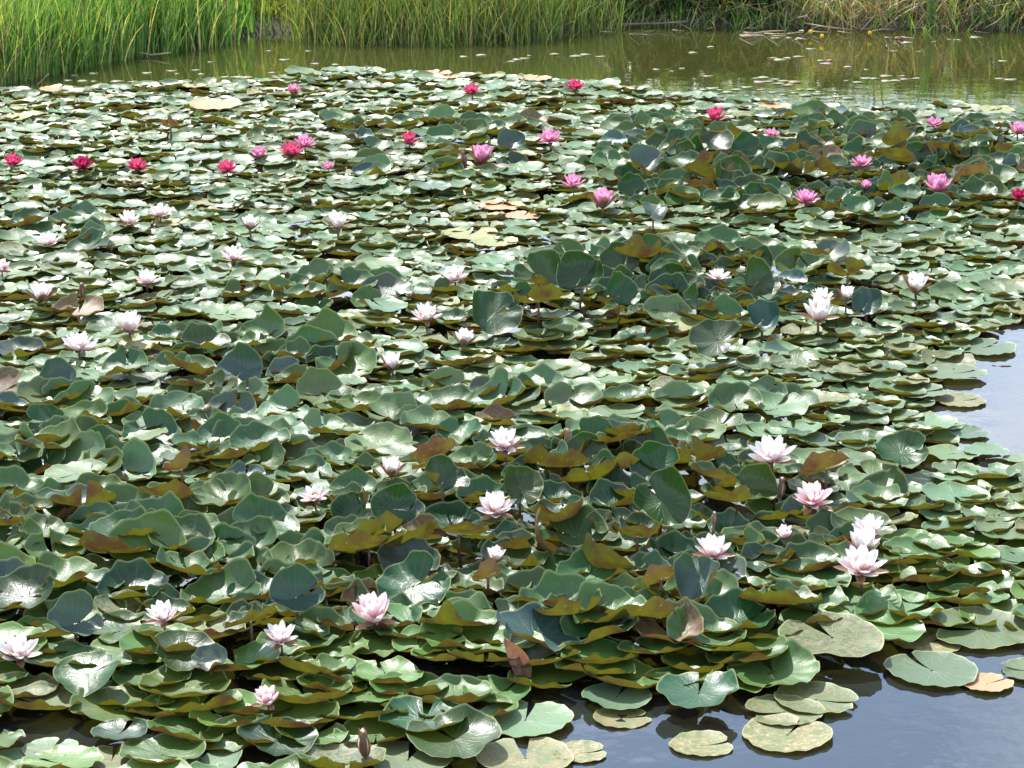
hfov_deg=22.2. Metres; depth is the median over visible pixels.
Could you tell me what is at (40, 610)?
lily pad
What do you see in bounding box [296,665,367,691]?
lily pad
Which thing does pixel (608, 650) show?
lily pad
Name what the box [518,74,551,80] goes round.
lily pad
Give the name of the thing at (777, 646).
lily pad
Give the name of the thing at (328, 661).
lily pad
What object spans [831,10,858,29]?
dry stalk
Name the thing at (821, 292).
water lily
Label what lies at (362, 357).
lily pad
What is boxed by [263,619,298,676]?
water lily
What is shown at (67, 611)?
lily pad
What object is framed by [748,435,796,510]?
water lily
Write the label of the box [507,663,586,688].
lily pad
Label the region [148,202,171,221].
water lily
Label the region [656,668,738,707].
lily pad
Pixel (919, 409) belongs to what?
lily pad
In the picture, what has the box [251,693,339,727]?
lily pad
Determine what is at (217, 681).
lily pad
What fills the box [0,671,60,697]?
lily pad
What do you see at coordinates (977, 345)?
lily pad
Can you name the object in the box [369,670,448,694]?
lily pad
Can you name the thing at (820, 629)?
lily pad
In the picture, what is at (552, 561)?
lily pad
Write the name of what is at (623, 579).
lily pad
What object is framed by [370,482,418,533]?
lily pad
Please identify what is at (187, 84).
lily pad
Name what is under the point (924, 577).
lily pad
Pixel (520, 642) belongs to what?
lily pad
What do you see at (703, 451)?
lily pad
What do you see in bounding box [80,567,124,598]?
lily pad
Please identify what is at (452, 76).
lily pad
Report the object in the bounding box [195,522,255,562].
lily pad
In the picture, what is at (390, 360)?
water lily
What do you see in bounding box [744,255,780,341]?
lily pad
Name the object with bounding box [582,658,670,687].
lily pad
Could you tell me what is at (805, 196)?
water lily
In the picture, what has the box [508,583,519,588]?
lily pad
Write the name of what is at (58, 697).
lily pad
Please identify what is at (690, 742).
lily pad
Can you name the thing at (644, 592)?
lily pad
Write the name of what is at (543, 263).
lily pad
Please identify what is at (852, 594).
lily pad
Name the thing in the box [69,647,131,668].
lily pad
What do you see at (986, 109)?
lily pad
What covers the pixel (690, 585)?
lily pad
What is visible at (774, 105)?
lily pad
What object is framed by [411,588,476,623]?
lily pad
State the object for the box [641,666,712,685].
lily pad
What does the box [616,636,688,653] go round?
lily pad
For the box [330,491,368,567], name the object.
lily pad
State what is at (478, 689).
lily pad
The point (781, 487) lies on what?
lily bud
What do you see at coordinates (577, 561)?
lily pad
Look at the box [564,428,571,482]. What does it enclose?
lily bud
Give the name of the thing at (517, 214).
lily pad
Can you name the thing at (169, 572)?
lily pad
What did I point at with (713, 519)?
lily bud
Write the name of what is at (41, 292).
water lily
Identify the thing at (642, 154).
lily pad
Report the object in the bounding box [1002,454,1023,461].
lily pad
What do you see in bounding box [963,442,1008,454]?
lily pad
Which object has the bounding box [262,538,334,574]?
lily pad
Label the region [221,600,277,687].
lily pad
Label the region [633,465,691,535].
lily pad
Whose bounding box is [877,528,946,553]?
lily pad
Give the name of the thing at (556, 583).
lily pad
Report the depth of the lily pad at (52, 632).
5.97 m
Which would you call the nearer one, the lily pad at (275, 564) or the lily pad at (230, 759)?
the lily pad at (230, 759)
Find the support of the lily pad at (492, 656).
on the lily pad at (520, 642)
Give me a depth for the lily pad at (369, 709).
5.59 m
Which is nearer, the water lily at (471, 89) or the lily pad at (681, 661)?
the lily pad at (681, 661)
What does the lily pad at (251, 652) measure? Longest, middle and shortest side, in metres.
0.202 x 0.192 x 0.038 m
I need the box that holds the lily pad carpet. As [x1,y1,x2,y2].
[0,65,1023,767]
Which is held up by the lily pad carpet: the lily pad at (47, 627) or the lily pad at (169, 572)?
the lily pad at (47, 627)
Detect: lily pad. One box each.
[0,465,43,495]
[0,492,68,525]
[0,562,55,612]
[0,623,75,652]
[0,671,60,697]
[0,680,80,709]
[0,747,42,767]
[6,482,68,496]
[10,615,74,638]
[21,567,59,596]
[22,639,99,666]
[22,737,78,759]
[23,597,101,627]
[26,404,63,432]
[33,578,99,609]
[37,551,96,591]
[39,84,72,91]
[39,357,75,389]
[45,480,116,505]
[46,429,104,464]
[47,589,102,641]
[48,512,107,545]
[53,379,113,407]
[53,650,121,696]
[61,553,115,582]
[68,684,166,720]
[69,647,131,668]
[78,529,152,552]
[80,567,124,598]
[81,609,151,643]
[83,499,145,527]
[84,598,126,620]
[89,505,145,535]
[89,625,163,664]
[90,717,147,739]
[91,745,129,767]
[94,589,155,620]
[96,676,186,706]
[97,557,168,598]
[98,567,184,590]
[104,482,159,502]
[107,508,186,562]
[112,659,191,686]
[113,386,149,403]
[118,733,205,762]
[119,622,197,654]
[121,443,177,465]
[122,406,180,445]
[124,490,184,515]
[125,694,199,716]
[131,620,207,635]
[138,478,197,498]
[138,664,230,697]
[147,712,236,741]
[148,512,215,551]
[149,390,204,419]
[149,562,184,576]
[151,629,214,670]
[156,544,223,574]
[156,684,242,711]
[162,115,179,140]
[162,445,190,482]
[162,611,245,639]
[162,739,242,767]
[167,604,229,622]
[170,533,224,567]
[177,509,219,527]
[178,82,205,87]
[179,536,254,577]
[180,557,260,604]
[188,98,239,109]
[188,701,271,726]
[189,476,225,513]
[191,471,250,505]
[191,643,226,715]
[192,640,279,671]
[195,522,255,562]
[199,713,283,751]
[211,417,260,437]
[212,553,261,564]
[213,689,293,714]
[214,342,262,386]
[217,515,276,553]
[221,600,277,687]
[227,540,272,573]
[232,492,299,537]
[235,639,309,663]
[237,715,318,755]
[239,650,319,679]
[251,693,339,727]
[256,620,338,654]
[259,557,295,594]
[261,672,352,703]
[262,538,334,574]
[269,562,324,616]
[274,717,348,745]
[277,651,355,673]
[280,563,350,589]
[281,503,325,523]
[285,324,340,362]
[294,499,331,516]
[294,527,353,566]
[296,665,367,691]
[301,71,351,79]
[304,630,368,656]
[313,653,384,682]
[315,340,376,376]
[317,606,390,632]
[320,66,375,76]
[320,694,397,719]
[321,734,357,763]
[323,514,357,555]
[324,517,385,564]
[324,562,376,584]
[324,579,377,603]
[325,674,407,704]
[328,528,406,566]
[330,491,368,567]
[333,714,406,743]
[342,511,403,535]
[342,564,383,588]
[344,421,412,455]
[348,592,422,629]
[349,623,417,656]
[352,655,423,683]
[366,462,418,480]
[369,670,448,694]
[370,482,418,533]
[370,602,435,637]
[371,740,452,767]
[373,521,434,563]
[375,550,450,605]
[377,537,440,570]
[378,695,467,731]
[379,697,435,716]
[392,624,465,654]
[406,703,501,757]
[409,437,455,468]
[409,596,445,613]
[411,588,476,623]
[411,639,483,660]
[411,673,493,703]
[417,598,510,648]
[418,591,496,625]
[425,454,469,552]
[428,69,451,74]
[434,518,488,567]
[436,570,503,595]
[438,73,460,77]
[440,693,518,715]
[441,227,497,239]
[446,643,518,661]
[448,601,499,644]
[452,558,528,589]
[457,631,544,653]
[462,674,532,703]
[464,563,530,593]
[471,559,500,599]
[472,290,522,354]
[473,236,517,245]
[476,737,573,767]
[478,198,525,209]
[480,699,573,736]
[484,595,528,611]
[494,644,579,667]
[495,601,581,650]
[497,128,524,185]
[504,465,543,527]
[505,210,540,218]
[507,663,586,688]
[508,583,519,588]
[513,249,560,308]
[513,283,562,357]
[517,569,586,608]
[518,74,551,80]
[518,548,590,572]
[534,588,601,615]
[535,507,580,554]
[538,496,583,546]
[540,504,607,548]
[543,593,613,611]
[544,381,601,411]
[554,653,635,673]
[554,740,605,762]
[555,638,637,663]
[556,250,603,339]
[556,548,634,581]
[559,459,617,483]
[560,614,640,644]
[572,415,618,448]
[572,580,646,623]
[581,532,648,570]
[581,682,651,709]
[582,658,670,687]
[586,509,620,580]
[592,423,647,469]
[593,708,650,728]
[601,596,676,617]
[607,271,639,334]
[607,572,649,587]
[611,519,661,553]
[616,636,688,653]
[622,425,672,451]
[622,586,675,622]
[628,89,661,94]
[628,143,662,173]
[629,440,678,485]
[629,553,668,575]
[630,596,703,643]
[632,582,679,599]
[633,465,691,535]
[640,447,695,470]
[641,564,673,628]
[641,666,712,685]
[642,202,667,233]
[646,436,693,453]
[654,598,721,622]
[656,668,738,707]
[661,650,746,672]
[663,568,738,601]
[666,599,746,646]
[667,548,720,575]
[669,730,732,755]
[673,552,719,649]
[676,435,725,511]
[681,91,716,97]
[685,630,770,650]
[688,318,741,379]
[692,543,746,579]
[700,666,774,692]
[701,576,762,604]
[701,576,776,597]
[703,586,775,632]
[705,634,787,663]
[715,124,741,139]
[727,638,819,687]
[730,614,804,638]
[738,561,779,586]
[739,578,821,603]
[742,713,832,751]
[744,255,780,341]
[745,694,824,725]
[747,299,779,367]
[760,656,815,668]
[761,102,790,107]
[763,575,826,590]
[766,557,851,587]
[767,579,848,610]
[774,681,857,713]
[777,603,850,627]
[778,611,883,656]
[791,447,843,473]
[798,450,848,499]
[813,626,828,634]
[827,257,866,318]
[830,506,896,534]
[835,558,899,573]
[837,459,903,480]
[839,582,901,615]
[852,286,881,344]
[854,589,943,624]
[854,610,926,641]
[864,504,917,525]
[874,429,929,470]
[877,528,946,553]
[878,558,959,582]
[882,403,935,420]
[882,536,956,558]
[883,650,977,686]
[884,491,943,508]
[888,601,974,626]
[892,627,960,651]
[893,382,951,397]
[894,584,958,602]
[918,417,964,429]
[924,363,986,378]
[926,562,1013,594]
[927,581,1009,604]
[930,606,1023,648]
[933,392,985,406]
[936,555,1010,576]
[947,424,989,437]
[950,337,1015,354]
[958,592,1023,629]
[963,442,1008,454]
[964,673,1013,691]
[969,105,1014,113]
[971,582,1015,598]
[984,358,1021,365]
[1001,657,1023,678]
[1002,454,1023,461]
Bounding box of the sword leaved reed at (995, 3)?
[986,0,997,18]
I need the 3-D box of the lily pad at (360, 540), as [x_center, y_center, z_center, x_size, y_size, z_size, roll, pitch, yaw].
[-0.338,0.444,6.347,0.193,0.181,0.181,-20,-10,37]
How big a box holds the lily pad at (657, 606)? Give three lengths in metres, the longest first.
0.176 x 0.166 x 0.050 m
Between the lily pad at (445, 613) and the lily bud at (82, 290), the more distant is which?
the lily bud at (82, 290)
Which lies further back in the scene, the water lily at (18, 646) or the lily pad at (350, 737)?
the water lily at (18, 646)
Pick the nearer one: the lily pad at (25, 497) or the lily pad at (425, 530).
the lily pad at (425, 530)
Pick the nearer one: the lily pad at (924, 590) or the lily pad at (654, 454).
the lily pad at (924, 590)
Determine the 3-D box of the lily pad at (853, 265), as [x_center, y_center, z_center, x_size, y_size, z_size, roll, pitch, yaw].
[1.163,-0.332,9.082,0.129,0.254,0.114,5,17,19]
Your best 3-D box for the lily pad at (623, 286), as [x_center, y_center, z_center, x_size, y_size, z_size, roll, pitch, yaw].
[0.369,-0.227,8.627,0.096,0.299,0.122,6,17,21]
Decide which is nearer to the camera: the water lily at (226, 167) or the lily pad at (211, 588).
the lily pad at (211, 588)
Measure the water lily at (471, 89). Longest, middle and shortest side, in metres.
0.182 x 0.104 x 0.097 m
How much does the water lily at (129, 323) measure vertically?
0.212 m
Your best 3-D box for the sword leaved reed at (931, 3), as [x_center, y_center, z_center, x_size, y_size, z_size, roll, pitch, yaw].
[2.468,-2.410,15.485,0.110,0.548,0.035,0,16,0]
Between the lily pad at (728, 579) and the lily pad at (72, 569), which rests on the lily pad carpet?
the lily pad at (72, 569)
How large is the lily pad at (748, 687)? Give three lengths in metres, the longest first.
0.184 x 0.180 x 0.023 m
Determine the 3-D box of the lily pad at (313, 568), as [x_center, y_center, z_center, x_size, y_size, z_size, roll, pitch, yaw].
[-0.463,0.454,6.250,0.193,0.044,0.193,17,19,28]
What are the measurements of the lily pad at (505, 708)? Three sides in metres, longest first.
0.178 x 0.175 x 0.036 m
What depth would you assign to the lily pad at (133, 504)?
6.67 m
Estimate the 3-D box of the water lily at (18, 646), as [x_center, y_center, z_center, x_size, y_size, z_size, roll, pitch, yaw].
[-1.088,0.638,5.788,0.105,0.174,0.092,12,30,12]
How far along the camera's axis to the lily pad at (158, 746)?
5.36 m
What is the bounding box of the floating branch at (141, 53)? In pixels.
[134,52,170,55]
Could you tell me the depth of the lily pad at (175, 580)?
6.30 m
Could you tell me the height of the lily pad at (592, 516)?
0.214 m
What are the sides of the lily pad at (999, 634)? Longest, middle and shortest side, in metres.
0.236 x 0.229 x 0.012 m
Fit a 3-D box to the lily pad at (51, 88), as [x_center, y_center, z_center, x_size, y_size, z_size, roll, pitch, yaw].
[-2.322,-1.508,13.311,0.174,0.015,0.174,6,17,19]
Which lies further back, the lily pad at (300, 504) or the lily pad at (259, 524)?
the lily pad at (300, 504)
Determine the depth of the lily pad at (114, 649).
5.88 m
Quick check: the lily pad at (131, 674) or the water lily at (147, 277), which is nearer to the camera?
the lily pad at (131, 674)
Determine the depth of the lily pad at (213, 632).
5.96 m
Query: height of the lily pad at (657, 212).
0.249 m
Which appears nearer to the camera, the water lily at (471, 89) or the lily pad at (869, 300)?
the lily pad at (869, 300)
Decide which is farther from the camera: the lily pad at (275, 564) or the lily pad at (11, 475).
the lily pad at (11, 475)
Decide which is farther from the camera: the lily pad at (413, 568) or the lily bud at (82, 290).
the lily bud at (82, 290)
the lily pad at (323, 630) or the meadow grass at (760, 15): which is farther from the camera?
the meadow grass at (760, 15)
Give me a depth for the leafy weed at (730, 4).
15.70 m
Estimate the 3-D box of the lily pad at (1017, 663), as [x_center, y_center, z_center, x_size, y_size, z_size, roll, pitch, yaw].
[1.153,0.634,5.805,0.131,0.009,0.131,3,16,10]
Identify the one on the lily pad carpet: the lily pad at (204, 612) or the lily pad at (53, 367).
the lily pad at (204, 612)
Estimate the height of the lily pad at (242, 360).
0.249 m
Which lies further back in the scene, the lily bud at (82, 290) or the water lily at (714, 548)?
the lily bud at (82, 290)
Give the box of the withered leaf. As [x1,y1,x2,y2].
[503,637,531,677]
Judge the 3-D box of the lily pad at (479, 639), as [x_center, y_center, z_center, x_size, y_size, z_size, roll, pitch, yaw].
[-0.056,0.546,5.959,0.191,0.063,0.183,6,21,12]
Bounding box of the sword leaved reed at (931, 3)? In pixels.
[926,0,935,23]
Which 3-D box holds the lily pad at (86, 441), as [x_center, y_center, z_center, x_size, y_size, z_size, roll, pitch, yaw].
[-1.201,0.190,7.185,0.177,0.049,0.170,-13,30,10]
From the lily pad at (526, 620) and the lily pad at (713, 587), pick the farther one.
the lily pad at (713, 587)
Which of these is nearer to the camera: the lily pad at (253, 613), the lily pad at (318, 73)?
the lily pad at (253, 613)
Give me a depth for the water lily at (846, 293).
8.73 m
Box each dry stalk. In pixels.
[799,22,853,29]
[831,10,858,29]
[859,0,880,32]
[882,5,891,28]
[915,0,925,26]
[940,0,950,22]
[970,0,973,26]
[981,10,1008,29]
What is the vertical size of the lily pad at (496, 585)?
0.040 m
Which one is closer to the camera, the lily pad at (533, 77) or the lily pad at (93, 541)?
the lily pad at (93, 541)
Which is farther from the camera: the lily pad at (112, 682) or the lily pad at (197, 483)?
the lily pad at (197, 483)
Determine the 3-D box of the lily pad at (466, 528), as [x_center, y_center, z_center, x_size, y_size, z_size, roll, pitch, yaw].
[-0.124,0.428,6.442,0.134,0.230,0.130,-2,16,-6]
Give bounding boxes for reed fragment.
[741,35,764,36]
[764,33,787,34]
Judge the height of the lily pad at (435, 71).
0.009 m
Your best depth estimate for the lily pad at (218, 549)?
6.42 m
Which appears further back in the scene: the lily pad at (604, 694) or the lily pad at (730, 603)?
the lily pad at (730, 603)
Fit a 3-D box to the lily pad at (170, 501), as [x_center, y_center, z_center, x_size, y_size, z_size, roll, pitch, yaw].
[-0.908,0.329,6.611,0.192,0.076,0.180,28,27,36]
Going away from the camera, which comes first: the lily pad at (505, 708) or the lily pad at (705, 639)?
the lily pad at (505, 708)
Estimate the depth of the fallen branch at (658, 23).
15.55 m
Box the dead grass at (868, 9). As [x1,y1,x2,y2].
[231,0,1023,43]
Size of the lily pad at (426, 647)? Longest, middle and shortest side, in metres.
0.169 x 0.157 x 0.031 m
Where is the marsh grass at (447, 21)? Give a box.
[244,0,638,69]
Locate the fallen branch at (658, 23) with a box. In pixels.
[604,21,687,25]
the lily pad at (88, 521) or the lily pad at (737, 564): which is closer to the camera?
the lily pad at (737, 564)
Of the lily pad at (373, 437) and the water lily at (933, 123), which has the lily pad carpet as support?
the lily pad at (373, 437)
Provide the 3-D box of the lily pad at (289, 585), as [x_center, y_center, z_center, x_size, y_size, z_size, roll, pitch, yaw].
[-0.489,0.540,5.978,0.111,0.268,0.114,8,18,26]
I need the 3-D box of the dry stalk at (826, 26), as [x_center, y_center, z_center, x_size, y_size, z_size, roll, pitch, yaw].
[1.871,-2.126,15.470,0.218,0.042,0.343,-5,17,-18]
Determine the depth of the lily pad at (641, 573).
6.28 m
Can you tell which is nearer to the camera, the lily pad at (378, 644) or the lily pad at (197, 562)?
the lily pad at (378, 644)
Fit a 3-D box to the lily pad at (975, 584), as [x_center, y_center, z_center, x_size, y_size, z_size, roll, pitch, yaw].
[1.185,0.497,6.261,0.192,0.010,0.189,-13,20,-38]
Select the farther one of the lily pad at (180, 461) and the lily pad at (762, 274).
the lily pad at (762, 274)
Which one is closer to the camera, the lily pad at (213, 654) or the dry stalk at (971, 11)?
the lily pad at (213, 654)
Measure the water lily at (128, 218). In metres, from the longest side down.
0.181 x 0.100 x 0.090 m
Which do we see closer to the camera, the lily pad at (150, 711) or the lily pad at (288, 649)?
the lily pad at (150, 711)
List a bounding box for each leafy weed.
[616,0,643,17]
[639,0,660,12]
[657,0,687,17]
[680,0,703,12]
[698,0,727,17]
[718,0,743,17]
[736,0,766,15]
[762,0,783,13]
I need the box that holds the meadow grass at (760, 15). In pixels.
[11,0,1023,50]
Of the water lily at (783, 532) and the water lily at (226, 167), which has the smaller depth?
the water lily at (783, 532)
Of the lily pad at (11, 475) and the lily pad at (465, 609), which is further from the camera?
the lily pad at (11, 475)
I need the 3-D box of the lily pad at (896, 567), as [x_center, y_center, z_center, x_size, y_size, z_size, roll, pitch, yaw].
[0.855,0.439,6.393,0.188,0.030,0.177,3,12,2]
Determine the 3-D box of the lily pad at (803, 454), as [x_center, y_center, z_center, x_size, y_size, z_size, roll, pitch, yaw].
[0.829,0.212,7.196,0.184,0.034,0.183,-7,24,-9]
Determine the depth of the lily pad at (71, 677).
5.67 m
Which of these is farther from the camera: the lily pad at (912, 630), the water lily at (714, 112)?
the water lily at (714, 112)
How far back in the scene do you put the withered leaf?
5.74 m
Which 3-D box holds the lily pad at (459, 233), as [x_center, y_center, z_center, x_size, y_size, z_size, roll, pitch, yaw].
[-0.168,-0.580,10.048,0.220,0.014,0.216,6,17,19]
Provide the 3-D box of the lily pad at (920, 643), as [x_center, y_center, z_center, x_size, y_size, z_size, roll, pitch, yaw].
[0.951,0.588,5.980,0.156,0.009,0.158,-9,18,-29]
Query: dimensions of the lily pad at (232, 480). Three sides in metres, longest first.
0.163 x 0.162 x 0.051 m
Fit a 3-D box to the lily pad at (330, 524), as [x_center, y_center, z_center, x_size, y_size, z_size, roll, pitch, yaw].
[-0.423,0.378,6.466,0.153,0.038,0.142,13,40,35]
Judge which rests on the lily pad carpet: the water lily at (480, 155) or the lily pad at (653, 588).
the lily pad at (653, 588)
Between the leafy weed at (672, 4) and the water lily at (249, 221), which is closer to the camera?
the water lily at (249, 221)
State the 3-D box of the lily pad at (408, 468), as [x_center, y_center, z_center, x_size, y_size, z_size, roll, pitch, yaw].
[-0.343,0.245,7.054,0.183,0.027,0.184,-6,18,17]
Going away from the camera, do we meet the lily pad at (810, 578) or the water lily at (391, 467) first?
the lily pad at (810, 578)
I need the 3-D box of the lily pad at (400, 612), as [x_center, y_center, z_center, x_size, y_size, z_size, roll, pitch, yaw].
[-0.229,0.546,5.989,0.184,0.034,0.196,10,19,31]
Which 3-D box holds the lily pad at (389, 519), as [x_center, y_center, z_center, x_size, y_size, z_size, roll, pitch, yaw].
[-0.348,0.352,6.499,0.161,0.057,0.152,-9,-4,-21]
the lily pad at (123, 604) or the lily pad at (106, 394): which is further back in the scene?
the lily pad at (106, 394)
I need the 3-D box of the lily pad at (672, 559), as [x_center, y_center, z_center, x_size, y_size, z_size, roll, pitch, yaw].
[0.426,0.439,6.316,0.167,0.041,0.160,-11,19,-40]
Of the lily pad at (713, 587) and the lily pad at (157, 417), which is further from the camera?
the lily pad at (157, 417)
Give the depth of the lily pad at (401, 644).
5.91 m
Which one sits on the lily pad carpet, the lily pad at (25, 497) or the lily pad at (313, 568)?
the lily pad at (25, 497)
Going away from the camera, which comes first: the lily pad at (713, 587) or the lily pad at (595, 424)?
the lily pad at (713, 587)
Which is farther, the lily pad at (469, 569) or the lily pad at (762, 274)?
the lily pad at (762, 274)
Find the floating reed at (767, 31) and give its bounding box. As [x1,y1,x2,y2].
[748,30,786,33]
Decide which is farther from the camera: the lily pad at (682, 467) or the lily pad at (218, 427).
the lily pad at (218, 427)
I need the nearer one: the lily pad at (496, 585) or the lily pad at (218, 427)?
the lily pad at (496, 585)
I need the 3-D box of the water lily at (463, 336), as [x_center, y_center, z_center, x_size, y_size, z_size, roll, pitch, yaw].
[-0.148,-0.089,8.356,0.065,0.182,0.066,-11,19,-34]
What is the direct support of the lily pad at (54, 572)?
on the lily pad carpet
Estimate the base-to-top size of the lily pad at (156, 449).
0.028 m
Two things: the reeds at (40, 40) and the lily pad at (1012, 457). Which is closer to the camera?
the lily pad at (1012, 457)
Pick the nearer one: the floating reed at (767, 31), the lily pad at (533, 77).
the lily pad at (533, 77)
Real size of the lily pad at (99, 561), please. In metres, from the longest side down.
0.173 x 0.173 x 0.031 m
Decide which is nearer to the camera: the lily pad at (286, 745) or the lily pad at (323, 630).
the lily pad at (286, 745)
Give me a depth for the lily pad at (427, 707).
5.57 m
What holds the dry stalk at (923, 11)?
on the water at (888, 720)
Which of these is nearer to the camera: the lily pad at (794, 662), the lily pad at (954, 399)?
the lily pad at (794, 662)
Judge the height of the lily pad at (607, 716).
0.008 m
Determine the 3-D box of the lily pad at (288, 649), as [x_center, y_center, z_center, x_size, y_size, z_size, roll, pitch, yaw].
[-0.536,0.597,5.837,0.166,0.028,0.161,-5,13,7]
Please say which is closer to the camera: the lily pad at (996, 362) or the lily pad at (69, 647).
the lily pad at (69, 647)
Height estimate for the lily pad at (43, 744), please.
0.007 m
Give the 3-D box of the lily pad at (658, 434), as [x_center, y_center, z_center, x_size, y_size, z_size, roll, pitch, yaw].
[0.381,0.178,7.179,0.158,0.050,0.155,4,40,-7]
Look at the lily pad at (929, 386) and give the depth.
7.94 m
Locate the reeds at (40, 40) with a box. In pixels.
[0,0,287,106]
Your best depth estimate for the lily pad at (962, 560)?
6.43 m
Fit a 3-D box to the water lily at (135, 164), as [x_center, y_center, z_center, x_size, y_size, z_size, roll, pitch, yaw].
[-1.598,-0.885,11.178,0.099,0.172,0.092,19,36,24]
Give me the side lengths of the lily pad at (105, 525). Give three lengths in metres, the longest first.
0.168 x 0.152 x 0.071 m
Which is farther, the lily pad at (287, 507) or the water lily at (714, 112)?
the water lily at (714, 112)
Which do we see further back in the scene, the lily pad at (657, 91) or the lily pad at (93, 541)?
the lily pad at (657, 91)
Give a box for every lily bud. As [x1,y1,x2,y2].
[79,282,85,302]
[357,727,370,767]
[460,151,469,191]
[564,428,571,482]
[711,511,716,535]
[776,476,784,501]
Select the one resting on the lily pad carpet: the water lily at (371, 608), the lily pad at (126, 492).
the lily pad at (126, 492)
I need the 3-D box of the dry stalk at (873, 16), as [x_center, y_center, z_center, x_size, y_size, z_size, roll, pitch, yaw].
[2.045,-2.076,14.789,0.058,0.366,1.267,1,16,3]
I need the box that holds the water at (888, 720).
[0,0,1023,767]
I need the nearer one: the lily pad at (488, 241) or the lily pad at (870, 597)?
the lily pad at (870, 597)
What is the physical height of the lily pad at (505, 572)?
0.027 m
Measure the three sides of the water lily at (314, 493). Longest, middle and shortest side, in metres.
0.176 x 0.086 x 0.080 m
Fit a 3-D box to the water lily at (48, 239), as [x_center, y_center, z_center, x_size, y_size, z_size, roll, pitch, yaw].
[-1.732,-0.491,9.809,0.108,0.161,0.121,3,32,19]
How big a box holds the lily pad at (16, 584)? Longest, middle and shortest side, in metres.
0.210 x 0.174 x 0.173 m
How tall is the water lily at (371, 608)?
0.199 m
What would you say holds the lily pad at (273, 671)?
on the lily pad at (288, 649)
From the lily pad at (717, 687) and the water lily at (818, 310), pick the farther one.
the water lily at (818, 310)
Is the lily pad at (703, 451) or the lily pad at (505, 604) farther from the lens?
the lily pad at (703, 451)
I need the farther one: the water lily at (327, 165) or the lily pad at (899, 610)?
the water lily at (327, 165)
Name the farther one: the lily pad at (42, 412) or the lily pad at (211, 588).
the lily pad at (42, 412)
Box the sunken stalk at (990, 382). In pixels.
[986,379,991,400]
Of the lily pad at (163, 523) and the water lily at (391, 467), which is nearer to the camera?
the lily pad at (163, 523)
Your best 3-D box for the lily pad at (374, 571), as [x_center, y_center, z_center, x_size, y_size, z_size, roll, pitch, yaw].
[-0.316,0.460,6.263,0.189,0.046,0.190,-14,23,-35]
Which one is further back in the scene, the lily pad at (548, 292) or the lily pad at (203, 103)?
the lily pad at (203, 103)
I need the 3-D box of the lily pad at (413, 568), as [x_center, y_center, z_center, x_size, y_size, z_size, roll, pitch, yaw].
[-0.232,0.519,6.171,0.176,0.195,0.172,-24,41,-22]
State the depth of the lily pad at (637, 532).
6.40 m
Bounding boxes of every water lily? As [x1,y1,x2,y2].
[0,258,10,281]
[0,632,41,709]
[4,153,23,184]
[26,281,56,311]
[32,231,62,249]
[60,331,97,356]
[71,155,93,196]
[114,310,144,338]
[117,210,140,254]
[126,157,148,172]
[133,268,160,318]
[144,599,181,629]
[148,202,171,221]
[214,158,238,176]
[219,245,246,265]
[240,214,259,248]
[250,146,267,171]
[250,685,281,754]
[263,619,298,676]
[278,140,304,161]
[286,83,301,108]
[294,133,316,159]
[297,483,328,526]
[321,160,334,172]
[323,210,351,259]
[351,591,394,667]
[378,456,406,478]
[380,351,403,373]
[399,131,419,172]
[409,301,441,349]
[439,264,467,295]
[451,327,478,367]
[462,82,481,99]
[470,144,493,165]
[476,491,516,526]
[486,426,524,461]
[486,545,505,609]
[537,128,562,151]
[560,173,585,206]
[565,78,584,95]
[588,187,617,217]
[692,533,735,560]
[702,106,727,121]
[705,268,729,289]
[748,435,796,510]
[763,127,779,149]
[773,523,795,547]
[791,480,832,514]
[794,188,819,207]
[797,295,838,355]
[808,287,834,326]
[833,544,889,594]
[837,285,859,342]
[843,527,882,551]
[851,154,873,169]
[852,513,887,538]
[861,179,871,222]
[902,271,930,316]
[923,172,952,192]
[925,116,942,127]
[1009,121,1023,139]
[1010,188,1023,209]
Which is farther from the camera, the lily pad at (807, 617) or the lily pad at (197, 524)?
the lily pad at (197, 524)
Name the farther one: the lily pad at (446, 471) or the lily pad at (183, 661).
the lily pad at (446, 471)
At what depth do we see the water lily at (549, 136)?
11.68 m
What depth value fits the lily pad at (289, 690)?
5.66 m
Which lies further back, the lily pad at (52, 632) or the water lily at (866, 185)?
the water lily at (866, 185)
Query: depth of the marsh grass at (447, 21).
15.01 m
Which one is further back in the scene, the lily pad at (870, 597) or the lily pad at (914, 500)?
the lily pad at (914, 500)
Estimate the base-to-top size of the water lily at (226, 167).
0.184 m
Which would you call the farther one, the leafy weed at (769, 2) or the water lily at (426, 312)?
the leafy weed at (769, 2)

